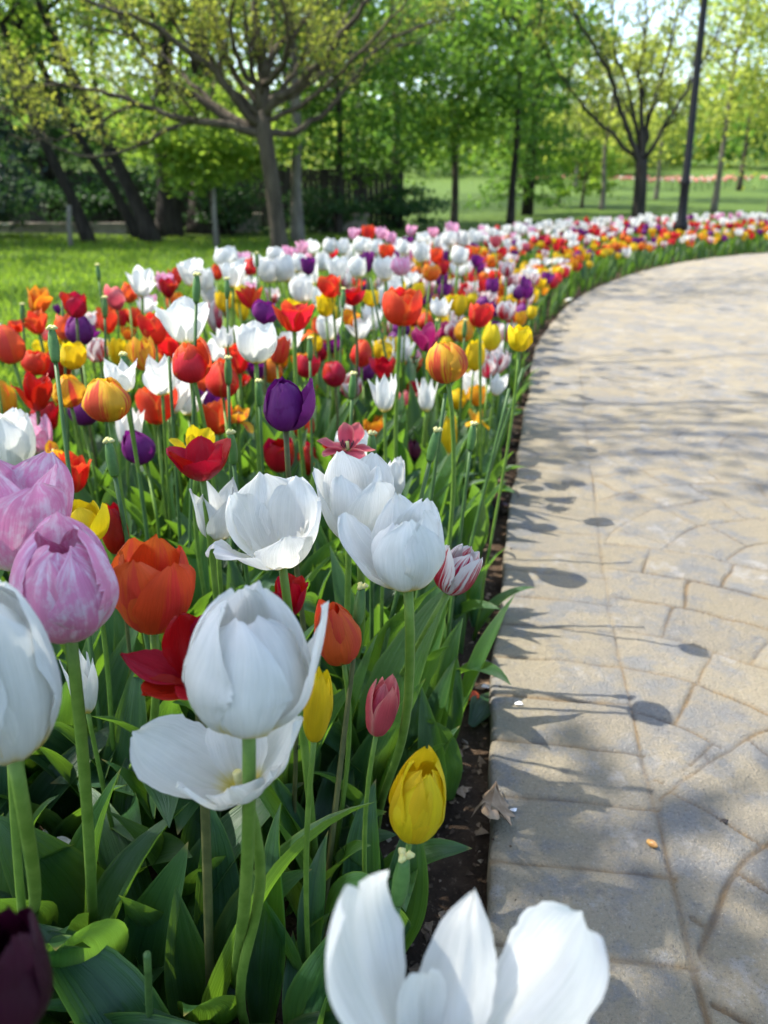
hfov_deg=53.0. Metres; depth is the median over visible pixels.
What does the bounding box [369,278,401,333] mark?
tulip
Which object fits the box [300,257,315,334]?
tulip
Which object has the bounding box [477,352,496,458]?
tulip
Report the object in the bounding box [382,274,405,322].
tulip
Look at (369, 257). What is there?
tulip
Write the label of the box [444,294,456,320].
tulip
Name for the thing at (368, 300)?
tulip
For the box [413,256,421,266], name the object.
tulip
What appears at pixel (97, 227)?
wall
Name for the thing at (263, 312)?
tulip
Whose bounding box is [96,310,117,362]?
tulip
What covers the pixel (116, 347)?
tulip
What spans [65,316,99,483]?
tulip
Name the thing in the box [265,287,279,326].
tulip
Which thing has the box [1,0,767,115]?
sky
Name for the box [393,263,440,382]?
tulip
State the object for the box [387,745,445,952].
tulip
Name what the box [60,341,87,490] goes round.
tulip
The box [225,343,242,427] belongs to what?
tulip
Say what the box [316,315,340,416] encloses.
tulip
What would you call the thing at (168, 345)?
tulip
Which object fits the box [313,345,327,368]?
tulip
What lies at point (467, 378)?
tulip
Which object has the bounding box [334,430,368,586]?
tulip
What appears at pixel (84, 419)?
tulip
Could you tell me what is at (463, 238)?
tulip
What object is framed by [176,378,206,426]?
tulip
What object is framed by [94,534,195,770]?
tulip
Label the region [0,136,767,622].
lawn
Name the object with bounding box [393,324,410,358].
tulip
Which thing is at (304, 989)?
tulip plant
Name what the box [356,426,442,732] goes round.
tulip stalk
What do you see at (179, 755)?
tulip
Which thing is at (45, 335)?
tulip
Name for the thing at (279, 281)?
tulip
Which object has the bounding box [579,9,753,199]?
leafy tree
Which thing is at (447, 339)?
tulip
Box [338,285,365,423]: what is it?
tulip
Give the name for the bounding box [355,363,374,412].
tulip
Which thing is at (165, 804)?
tulip plant
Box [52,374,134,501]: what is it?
tulip
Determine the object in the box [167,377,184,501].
tulip
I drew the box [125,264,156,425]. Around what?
tulip
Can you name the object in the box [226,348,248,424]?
tulip
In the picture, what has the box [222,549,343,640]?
tulip plant
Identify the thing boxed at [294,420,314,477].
tulip
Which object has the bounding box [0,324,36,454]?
tulip
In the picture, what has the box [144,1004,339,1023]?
tulip plant
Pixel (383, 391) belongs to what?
tulip
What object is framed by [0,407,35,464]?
tulip
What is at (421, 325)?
tulip
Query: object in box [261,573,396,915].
tulip
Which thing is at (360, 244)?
tulip
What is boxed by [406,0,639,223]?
leafy tree
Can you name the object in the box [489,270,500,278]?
tulip
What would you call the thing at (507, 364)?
tulip
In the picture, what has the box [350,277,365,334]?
tulip
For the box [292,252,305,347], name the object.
tulip
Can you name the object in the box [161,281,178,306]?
tulip
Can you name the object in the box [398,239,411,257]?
tulip
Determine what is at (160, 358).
tulip
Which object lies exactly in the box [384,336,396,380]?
tulip
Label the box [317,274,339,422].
tulip
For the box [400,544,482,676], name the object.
tulip
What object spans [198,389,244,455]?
tulip
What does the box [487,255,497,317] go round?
tulip
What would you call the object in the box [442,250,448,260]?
tulip
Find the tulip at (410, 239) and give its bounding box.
[403,236,413,255]
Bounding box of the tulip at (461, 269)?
[450,262,468,293]
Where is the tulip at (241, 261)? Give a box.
[237,258,246,321]
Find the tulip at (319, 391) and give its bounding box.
[301,316,325,414]
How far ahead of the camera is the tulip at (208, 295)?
2.74 m
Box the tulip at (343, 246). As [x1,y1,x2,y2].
[336,238,349,255]
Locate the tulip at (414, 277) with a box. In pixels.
[407,271,421,283]
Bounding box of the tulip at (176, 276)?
[168,267,199,344]
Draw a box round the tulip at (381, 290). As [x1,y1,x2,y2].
[377,285,390,335]
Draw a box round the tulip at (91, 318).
[85,311,103,378]
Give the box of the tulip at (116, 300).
[104,284,125,338]
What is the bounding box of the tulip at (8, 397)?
[0,380,16,412]
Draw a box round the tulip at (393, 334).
[388,330,397,372]
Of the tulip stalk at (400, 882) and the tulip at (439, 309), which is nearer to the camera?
the tulip stalk at (400, 882)
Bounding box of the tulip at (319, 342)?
[309,334,322,384]
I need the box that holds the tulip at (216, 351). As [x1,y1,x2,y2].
[208,338,225,361]
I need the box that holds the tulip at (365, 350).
[350,339,371,402]
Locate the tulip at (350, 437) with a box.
[317,422,374,728]
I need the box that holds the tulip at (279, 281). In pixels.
[275,279,283,331]
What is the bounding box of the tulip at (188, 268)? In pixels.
[177,257,206,342]
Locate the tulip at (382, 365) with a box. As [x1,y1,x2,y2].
[369,355,415,456]
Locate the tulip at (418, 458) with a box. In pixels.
[408,438,477,483]
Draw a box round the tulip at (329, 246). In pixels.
[322,237,343,321]
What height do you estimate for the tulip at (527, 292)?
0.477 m
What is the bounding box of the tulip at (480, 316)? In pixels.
[465,303,515,494]
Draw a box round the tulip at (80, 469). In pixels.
[58,451,91,492]
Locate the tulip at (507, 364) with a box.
[493,347,511,410]
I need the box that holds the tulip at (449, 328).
[445,319,460,384]
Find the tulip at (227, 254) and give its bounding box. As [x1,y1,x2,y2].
[213,245,237,325]
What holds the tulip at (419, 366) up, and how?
on the soil
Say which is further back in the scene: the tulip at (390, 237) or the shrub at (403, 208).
the shrub at (403, 208)
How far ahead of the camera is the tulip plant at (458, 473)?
1.79 m
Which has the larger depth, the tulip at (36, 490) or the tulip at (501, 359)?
the tulip at (501, 359)
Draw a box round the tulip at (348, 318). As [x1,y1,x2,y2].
[343,308,365,395]
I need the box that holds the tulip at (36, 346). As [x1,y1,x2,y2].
[22,339,50,406]
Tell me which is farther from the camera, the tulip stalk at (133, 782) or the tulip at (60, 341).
the tulip at (60, 341)
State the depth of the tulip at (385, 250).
2.83 m
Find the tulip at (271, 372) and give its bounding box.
[262,358,282,383]
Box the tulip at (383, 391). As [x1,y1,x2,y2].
[368,373,396,462]
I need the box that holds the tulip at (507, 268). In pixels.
[499,261,514,375]
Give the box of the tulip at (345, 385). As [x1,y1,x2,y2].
[316,373,362,422]
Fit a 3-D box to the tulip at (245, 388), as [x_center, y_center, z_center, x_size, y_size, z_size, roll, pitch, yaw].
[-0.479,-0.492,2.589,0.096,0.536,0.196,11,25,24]
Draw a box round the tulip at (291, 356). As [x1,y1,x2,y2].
[290,353,306,390]
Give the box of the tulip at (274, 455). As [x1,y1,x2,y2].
[263,437,294,477]
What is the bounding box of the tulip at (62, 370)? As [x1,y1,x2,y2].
[59,362,70,376]
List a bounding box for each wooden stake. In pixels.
[63,205,72,245]
[209,188,218,245]
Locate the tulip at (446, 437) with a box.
[441,415,489,490]
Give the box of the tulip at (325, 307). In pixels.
[316,294,335,398]
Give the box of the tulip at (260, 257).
[252,253,288,378]
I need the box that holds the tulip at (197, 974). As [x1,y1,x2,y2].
[120,612,373,1023]
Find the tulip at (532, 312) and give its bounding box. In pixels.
[519,306,539,403]
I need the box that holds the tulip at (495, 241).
[489,235,501,319]
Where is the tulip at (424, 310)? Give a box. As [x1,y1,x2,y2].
[416,308,430,329]
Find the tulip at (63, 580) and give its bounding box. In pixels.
[0,511,121,932]
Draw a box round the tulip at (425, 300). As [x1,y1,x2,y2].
[423,293,432,304]
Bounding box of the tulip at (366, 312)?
[361,304,382,357]
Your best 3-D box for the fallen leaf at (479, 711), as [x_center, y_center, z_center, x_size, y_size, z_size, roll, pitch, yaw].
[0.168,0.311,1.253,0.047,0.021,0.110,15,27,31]
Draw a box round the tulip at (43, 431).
[29,413,52,453]
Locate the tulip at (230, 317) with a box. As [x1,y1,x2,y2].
[218,291,235,329]
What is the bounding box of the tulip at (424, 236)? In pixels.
[416,231,429,264]
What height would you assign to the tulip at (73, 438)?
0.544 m
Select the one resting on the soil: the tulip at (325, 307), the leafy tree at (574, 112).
the tulip at (325, 307)
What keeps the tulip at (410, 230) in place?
on the soil
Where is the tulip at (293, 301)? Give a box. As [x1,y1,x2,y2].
[284,298,299,379]
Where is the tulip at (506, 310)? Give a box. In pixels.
[487,300,523,425]
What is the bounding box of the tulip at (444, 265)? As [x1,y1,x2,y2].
[437,259,449,317]
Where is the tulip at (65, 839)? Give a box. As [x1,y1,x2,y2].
[43,829,70,843]
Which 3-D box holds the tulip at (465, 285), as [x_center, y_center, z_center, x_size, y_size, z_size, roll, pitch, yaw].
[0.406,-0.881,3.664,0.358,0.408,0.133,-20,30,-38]
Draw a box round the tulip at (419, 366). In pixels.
[405,355,422,371]
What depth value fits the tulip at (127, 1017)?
0.61 m
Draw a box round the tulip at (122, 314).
[117,308,126,365]
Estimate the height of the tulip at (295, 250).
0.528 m
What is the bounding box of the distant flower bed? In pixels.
[520,175,767,191]
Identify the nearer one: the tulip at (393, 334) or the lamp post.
the tulip at (393, 334)
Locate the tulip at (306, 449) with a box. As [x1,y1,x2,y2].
[297,441,317,481]
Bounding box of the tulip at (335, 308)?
[331,305,340,319]
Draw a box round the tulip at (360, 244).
[342,236,370,348]
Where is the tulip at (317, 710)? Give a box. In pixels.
[263,666,332,970]
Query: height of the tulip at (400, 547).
0.596 m
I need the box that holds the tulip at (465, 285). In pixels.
[463,282,500,323]
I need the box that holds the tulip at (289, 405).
[263,376,358,827]
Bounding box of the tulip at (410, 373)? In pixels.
[405,355,419,399]
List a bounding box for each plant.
[0,681,73,808]
[0,714,127,839]
[0,802,189,1023]
[0,812,58,925]
[39,923,169,1023]
[40,844,72,859]
[47,842,187,1017]
[48,934,90,949]
[50,700,195,827]
[71,984,265,1023]
[75,779,303,982]
[86,451,156,486]
[107,805,225,895]
[137,530,256,644]
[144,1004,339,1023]
[216,563,253,575]
[220,805,240,876]
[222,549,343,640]
[222,560,227,573]
[236,567,294,589]
[248,432,265,474]
[277,682,353,805]
[282,932,341,1023]
[296,539,369,620]
[298,733,384,814]
[337,604,387,690]
[340,806,471,911]
[405,695,458,758]
[442,505,459,534]
[445,459,465,504]
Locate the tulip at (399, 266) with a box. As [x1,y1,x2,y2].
[390,255,421,393]
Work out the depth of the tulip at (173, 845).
0.82 m
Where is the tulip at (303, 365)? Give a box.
[297,354,319,433]
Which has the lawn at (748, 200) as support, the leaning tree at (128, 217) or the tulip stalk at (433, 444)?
the leaning tree at (128, 217)
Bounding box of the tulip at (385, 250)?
[378,244,394,338]
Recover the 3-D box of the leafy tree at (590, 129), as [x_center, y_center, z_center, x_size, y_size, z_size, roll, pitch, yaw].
[7.513,-15.434,29.387,6.333,5.770,5.684,0,23,0]
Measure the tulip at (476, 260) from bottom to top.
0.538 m
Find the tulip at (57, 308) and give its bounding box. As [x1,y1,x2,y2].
[52,304,79,380]
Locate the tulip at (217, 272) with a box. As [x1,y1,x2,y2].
[212,263,222,293]
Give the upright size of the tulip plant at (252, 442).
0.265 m
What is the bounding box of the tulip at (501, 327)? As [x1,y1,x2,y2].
[488,322,527,410]
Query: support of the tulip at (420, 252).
on the soil
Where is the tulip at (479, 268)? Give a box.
[466,262,484,316]
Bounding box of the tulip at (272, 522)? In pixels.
[205,472,370,933]
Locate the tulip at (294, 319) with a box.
[272,300,314,479]
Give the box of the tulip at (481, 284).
[476,276,485,294]
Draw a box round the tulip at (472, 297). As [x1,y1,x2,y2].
[467,292,477,304]
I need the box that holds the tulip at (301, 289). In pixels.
[289,273,313,390]
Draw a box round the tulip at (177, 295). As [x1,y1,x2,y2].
[166,292,183,307]
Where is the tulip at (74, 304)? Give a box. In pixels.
[59,291,98,499]
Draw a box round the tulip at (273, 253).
[267,246,284,331]
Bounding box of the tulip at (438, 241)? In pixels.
[432,234,442,293]
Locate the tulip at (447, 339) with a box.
[440,336,452,392]
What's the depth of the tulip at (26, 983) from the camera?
0.34 m
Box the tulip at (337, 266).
[324,256,347,361]
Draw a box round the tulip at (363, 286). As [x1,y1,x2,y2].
[362,278,369,335]
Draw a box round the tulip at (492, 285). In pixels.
[485,277,498,320]
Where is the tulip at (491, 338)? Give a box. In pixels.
[482,321,500,444]
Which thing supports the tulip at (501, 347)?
on the soil
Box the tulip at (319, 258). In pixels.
[315,252,328,275]
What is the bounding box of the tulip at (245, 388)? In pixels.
[235,284,247,402]
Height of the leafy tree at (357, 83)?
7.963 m
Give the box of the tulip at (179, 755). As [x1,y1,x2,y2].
[130,714,302,1023]
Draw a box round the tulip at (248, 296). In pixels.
[233,286,261,419]
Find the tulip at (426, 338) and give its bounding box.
[410,321,441,466]
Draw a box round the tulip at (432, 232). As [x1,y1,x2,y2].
[428,227,438,248]
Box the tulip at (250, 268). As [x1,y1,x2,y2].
[244,256,255,283]
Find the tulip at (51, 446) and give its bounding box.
[45,440,62,456]
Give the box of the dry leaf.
[472,781,515,825]
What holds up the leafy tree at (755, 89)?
on the lawn at (748, 200)
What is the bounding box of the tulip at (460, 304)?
[453,294,467,342]
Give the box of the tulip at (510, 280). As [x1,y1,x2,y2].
[501,275,513,322]
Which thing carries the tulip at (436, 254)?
on the soil
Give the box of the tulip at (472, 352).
[466,339,485,494]
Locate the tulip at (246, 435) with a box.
[242,419,263,448]
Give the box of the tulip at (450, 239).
[443,230,456,293]
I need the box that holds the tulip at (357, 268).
[348,256,366,343]
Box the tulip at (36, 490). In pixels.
[0,451,109,828]
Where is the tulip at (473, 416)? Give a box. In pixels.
[465,409,489,492]
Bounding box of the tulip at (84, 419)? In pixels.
[67,403,99,505]
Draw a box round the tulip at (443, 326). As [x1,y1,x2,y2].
[440,320,459,342]
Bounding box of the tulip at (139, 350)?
[126,336,188,512]
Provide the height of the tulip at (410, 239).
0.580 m
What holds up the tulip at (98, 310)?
on the soil
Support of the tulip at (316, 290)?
on the soil
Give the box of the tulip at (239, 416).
[221,405,256,478]
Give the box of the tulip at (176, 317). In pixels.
[153,296,208,529]
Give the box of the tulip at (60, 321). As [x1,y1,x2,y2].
[54,313,91,477]
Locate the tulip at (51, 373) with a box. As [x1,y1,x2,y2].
[42,359,96,437]
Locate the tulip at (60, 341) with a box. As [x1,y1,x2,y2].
[57,336,89,383]
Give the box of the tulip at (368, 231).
[362,225,374,289]
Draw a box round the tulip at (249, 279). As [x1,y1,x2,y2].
[242,277,258,319]
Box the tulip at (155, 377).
[142,354,175,539]
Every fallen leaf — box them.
[468,692,489,726]
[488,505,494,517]
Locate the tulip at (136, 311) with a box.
[124,307,143,385]
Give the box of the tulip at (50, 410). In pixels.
[30,401,58,430]
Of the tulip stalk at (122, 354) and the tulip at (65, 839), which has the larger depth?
the tulip stalk at (122, 354)
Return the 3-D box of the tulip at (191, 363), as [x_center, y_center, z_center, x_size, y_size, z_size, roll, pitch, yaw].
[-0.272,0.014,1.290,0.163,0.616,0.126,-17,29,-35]
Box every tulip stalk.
[19,302,28,407]
[34,300,69,455]
[39,325,146,804]
[95,263,108,438]
[101,295,108,473]
[102,437,183,839]
[119,351,148,540]
[167,356,181,541]
[188,272,201,547]
[224,277,229,355]
[224,355,239,565]
[226,429,249,585]
[255,252,258,289]
[255,378,341,552]
[283,582,369,943]
[307,336,313,474]
[320,430,377,680]
[333,287,346,456]
[338,371,356,581]
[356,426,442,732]
[361,393,446,652]
[369,278,435,445]
[391,847,414,915]
[429,319,438,417]
[442,368,523,514]
[446,421,510,684]
[451,389,510,630]
[457,319,478,468]
[494,303,513,444]
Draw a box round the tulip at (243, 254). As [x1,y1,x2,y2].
[237,251,250,320]
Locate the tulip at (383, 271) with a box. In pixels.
[372,256,393,332]
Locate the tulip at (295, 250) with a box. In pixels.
[291,248,298,298]
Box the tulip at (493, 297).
[485,290,497,326]
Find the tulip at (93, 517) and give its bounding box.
[28,499,141,841]
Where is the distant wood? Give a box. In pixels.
[0,52,767,176]
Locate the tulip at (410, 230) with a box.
[406,224,417,288]
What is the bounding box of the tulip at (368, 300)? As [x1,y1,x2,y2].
[363,289,379,406]
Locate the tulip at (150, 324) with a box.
[137,312,200,489]
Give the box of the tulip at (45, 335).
[42,328,48,341]
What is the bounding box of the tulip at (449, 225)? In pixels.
[445,221,458,274]
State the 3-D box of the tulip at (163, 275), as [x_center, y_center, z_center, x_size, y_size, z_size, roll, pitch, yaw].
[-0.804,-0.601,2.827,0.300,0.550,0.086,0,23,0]
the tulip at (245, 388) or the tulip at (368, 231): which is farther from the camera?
the tulip at (368, 231)
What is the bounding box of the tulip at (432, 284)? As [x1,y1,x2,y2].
[422,278,435,295]
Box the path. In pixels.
[487,252,767,1023]
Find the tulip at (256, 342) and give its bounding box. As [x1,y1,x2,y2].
[234,320,276,569]
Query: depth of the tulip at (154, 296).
2.60 m
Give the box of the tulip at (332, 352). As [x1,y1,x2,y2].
[323,332,346,406]
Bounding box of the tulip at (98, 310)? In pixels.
[96,305,118,345]
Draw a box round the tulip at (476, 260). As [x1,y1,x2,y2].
[471,254,483,292]
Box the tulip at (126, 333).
[120,326,144,387]
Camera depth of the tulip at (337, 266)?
2.29 m
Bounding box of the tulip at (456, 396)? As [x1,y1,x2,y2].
[452,388,496,432]
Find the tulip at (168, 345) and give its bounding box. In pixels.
[157,332,179,431]
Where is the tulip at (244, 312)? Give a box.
[235,302,248,388]
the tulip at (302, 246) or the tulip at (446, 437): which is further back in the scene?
the tulip at (302, 246)
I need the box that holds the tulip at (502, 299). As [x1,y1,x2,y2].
[499,296,509,324]
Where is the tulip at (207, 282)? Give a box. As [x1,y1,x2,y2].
[200,267,213,338]
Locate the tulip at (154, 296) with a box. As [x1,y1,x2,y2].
[137,294,156,389]
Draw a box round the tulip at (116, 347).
[107,337,125,364]
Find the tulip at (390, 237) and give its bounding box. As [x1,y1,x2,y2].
[385,231,395,258]
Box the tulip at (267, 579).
[168,424,278,609]
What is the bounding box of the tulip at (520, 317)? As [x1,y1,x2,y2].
[513,310,534,403]
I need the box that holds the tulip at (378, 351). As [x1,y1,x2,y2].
[348,339,392,423]
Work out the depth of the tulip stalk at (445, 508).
1.63 m
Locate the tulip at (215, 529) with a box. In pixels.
[172,476,237,727]
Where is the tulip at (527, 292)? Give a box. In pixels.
[510,286,533,398]
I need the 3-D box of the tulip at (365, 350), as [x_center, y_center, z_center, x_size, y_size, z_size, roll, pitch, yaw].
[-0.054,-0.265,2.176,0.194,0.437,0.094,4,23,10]
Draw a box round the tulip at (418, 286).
[412,281,424,349]
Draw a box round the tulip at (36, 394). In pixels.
[11,371,52,425]
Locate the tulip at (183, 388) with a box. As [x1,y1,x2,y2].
[151,379,189,516]
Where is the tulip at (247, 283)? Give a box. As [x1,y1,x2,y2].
[243,281,255,287]
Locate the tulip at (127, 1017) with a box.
[7,767,188,1023]
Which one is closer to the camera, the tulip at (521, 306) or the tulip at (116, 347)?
the tulip at (116, 347)
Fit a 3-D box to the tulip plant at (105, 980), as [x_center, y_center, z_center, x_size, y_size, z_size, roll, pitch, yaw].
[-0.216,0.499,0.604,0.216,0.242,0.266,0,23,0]
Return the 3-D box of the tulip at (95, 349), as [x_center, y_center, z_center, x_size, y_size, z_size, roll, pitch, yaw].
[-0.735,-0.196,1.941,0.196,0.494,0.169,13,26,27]
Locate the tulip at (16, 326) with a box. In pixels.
[7,319,24,334]
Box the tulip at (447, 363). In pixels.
[425,341,467,647]
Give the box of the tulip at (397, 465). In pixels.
[380,456,417,737]
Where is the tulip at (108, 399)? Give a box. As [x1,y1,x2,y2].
[81,377,149,647]
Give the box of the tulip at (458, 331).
[438,317,476,435]
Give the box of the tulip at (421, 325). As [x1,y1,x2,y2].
[417,312,433,382]
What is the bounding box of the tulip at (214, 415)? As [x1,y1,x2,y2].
[198,398,231,469]
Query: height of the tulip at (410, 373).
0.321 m
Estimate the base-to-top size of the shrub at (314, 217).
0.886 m
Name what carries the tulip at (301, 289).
on the soil
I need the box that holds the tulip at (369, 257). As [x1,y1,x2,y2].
[359,250,377,340]
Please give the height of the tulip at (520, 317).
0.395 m
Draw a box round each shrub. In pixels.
[0,157,56,230]
[2,161,130,231]
[98,151,186,222]
[183,174,281,234]
[266,183,380,232]
[350,182,462,227]
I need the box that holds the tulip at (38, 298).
[27,285,101,434]
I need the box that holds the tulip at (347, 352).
[340,303,352,362]
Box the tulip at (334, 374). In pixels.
[313,361,345,443]
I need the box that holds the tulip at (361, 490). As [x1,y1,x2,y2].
[303,451,395,658]
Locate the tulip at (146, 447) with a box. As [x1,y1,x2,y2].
[121,430,160,538]
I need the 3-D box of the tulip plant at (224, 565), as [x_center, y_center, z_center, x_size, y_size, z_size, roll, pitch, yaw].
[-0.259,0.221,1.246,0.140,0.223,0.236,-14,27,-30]
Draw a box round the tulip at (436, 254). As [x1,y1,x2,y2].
[430,247,442,316]
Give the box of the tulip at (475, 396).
[467,384,485,457]
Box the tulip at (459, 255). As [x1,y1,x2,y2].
[450,245,468,294]
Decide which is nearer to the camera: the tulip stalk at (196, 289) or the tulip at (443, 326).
the tulip stalk at (196, 289)
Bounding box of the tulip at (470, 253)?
[463,247,471,315]
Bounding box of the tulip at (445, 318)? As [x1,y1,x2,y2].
[438,315,475,345]
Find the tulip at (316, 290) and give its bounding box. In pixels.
[302,286,321,343]
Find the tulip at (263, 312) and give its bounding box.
[249,299,276,457]
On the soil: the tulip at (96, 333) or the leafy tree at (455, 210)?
the tulip at (96, 333)
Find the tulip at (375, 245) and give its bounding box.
[370,238,383,316]
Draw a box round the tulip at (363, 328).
[344,317,370,402]
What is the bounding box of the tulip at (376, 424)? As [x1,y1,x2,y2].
[364,415,389,450]
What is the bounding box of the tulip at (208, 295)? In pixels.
[201,285,216,363]
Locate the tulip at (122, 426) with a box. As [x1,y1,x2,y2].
[115,408,145,541]
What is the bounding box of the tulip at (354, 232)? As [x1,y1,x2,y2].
[340,227,360,316]
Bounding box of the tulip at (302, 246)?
[295,240,308,303]
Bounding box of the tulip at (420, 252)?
[411,241,427,308]
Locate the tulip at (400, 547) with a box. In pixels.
[324,492,445,828]
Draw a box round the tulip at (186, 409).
[180,391,207,492]
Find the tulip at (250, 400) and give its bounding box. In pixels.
[242,373,254,404]
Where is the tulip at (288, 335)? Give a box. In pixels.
[277,329,303,377]
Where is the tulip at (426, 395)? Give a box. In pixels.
[416,377,437,453]
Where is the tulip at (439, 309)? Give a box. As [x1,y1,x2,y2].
[430,296,477,466]
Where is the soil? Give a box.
[38,248,767,1023]
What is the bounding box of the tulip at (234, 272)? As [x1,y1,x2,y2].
[218,261,245,409]
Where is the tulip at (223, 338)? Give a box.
[210,326,297,443]
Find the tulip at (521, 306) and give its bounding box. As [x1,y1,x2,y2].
[516,302,527,373]
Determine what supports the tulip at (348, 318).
on the soil
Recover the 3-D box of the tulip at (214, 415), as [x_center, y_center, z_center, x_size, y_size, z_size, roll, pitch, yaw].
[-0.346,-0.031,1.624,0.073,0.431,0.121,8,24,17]
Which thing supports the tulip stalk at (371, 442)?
on the soil
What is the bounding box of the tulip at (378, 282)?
[374,278,383,306]
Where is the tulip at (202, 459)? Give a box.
[166,435,230,834]
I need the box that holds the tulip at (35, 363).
[20,349,76,453]
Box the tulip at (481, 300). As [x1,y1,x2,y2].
[476,295,488,304]
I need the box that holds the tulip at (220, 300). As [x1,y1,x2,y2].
[215,291,231,326]
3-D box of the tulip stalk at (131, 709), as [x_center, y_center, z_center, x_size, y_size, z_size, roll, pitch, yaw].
[-0.343,0.131,0.944,0.106,0.672,0.250,-1,23,-3]
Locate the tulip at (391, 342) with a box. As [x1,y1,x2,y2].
[372,337,393,360]
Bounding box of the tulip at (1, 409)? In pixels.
[0,393,3,413]
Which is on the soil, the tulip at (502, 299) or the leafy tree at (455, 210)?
the tulip at (502, 299)
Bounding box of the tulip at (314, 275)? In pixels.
[302,261,317,334]
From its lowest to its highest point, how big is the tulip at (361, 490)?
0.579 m
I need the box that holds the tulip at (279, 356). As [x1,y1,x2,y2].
[251,335,290,471]
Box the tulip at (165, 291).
[157,277,175,301]
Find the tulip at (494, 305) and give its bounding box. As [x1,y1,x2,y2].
[488,301,496,320]
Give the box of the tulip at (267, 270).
[258,258,277,301]
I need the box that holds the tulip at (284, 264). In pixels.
[249,254,294,391]
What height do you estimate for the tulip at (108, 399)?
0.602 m
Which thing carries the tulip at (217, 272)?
on the soil
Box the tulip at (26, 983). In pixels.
[0,905,53,1023]
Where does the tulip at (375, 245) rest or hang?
on the soil
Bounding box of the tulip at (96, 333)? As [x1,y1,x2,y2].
[92,324,100,378]
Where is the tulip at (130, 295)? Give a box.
[121,282,139,401]
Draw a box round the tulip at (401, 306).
[382,287,422,498]
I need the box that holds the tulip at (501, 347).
[482,339,519,416]
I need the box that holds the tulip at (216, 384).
[205,357,238,476]
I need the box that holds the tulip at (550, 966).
[326,870,608,1023]
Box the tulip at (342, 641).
[271,599,386,890]
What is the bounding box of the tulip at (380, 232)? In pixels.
[375,226,387,285]
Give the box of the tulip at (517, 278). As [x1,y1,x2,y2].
[512,273,520,285]
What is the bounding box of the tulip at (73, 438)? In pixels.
[63,341,84,455]
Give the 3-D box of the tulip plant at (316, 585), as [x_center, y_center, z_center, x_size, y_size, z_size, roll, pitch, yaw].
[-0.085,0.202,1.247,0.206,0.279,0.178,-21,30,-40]
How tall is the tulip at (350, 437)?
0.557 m
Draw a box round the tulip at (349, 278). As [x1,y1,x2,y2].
[345,270,358,286]
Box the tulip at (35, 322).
[16,307,80,426]
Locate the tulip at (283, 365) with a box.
[280,358,287,376]
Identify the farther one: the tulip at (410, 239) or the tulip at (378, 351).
the tulip at (410, 239)
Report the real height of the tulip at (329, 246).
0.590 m
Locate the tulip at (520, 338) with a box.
[466,324,535,640]
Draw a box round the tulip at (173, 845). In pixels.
[59,650,191,873]
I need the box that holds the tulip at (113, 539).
[102,502,162,721]
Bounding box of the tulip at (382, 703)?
[342,674,399,874]
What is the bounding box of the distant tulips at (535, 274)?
[282,210,767,357]
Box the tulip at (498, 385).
[471,372,522,479]
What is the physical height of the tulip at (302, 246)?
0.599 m
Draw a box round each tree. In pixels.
[0,0,118,221]
[0,0,127,242]
[0,0,130,170]
[0,0,141,238]
[0,0,162,241]
[0,0,187,169]
[0,0,473,247]
[0,106,59,227]
[49,0,278,167]
[53,0,281,236]
[63,45,329,244]
[80,0,320,234]
[156,0,436,241]
[228,0,455,232]
[263,0,453,198]
[278,0,535,217]
[360,0,577,194]
[364,0,562,222]
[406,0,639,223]
[463,0,591,214]
[501,5,635,205]
[529,0,746,233]
[538,43,668,187]
[540,115,627,207]
[543,26,690,209]
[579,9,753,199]
[630,0,767,212]
[681,0,767,190]
[698,0,767,213]
[715,0,767,107]
[732,0,767,137]
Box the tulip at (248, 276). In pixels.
[243,275,252,282]
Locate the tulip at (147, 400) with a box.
[135,386,177,542]
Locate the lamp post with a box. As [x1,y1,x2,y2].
[673,0,707,243]
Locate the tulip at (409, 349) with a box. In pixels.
[389,334,416,390]
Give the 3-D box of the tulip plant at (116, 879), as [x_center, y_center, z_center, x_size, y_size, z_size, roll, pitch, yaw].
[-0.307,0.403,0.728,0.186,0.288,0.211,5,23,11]
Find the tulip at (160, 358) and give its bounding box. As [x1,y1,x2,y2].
[158,353,187,420]
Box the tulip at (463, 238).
[457,230,469,283]
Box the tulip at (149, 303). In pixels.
[136,296,156,360]
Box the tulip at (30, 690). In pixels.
[0,580,61,912]
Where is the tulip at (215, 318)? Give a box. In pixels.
[207,299,222,331]
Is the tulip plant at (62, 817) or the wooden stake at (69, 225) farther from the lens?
the wooden stake at (69, 225)
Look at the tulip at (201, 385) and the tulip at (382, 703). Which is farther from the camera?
the tulip at (201, 385)
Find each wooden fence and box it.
[0,168,189,225]
[221,164,403,227]
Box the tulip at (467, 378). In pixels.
[457,370,489,455]
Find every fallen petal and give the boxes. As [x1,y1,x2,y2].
[469,690,479,699]
[646,839,657,847]
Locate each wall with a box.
[0,222,128,233]
[226,213,262,231]
[307,213,368,230]
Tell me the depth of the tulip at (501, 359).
2.22 m
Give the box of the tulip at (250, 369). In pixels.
[246,362,263,415]
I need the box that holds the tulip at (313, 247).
[306,239,319,287]
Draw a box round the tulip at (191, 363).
[172,337,264,585]
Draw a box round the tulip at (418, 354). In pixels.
[416,349,430,380]
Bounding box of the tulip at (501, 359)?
[482,350,508,436]
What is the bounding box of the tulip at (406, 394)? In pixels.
[399,389,417,405]
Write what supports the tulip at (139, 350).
on the soil
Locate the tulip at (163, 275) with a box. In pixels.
[142,271,172,370]
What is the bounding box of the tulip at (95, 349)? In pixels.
[86,337,107,453]
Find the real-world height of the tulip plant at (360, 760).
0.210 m
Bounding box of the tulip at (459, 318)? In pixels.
[451,315,464,344]
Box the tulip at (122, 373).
[100,358,149,538]

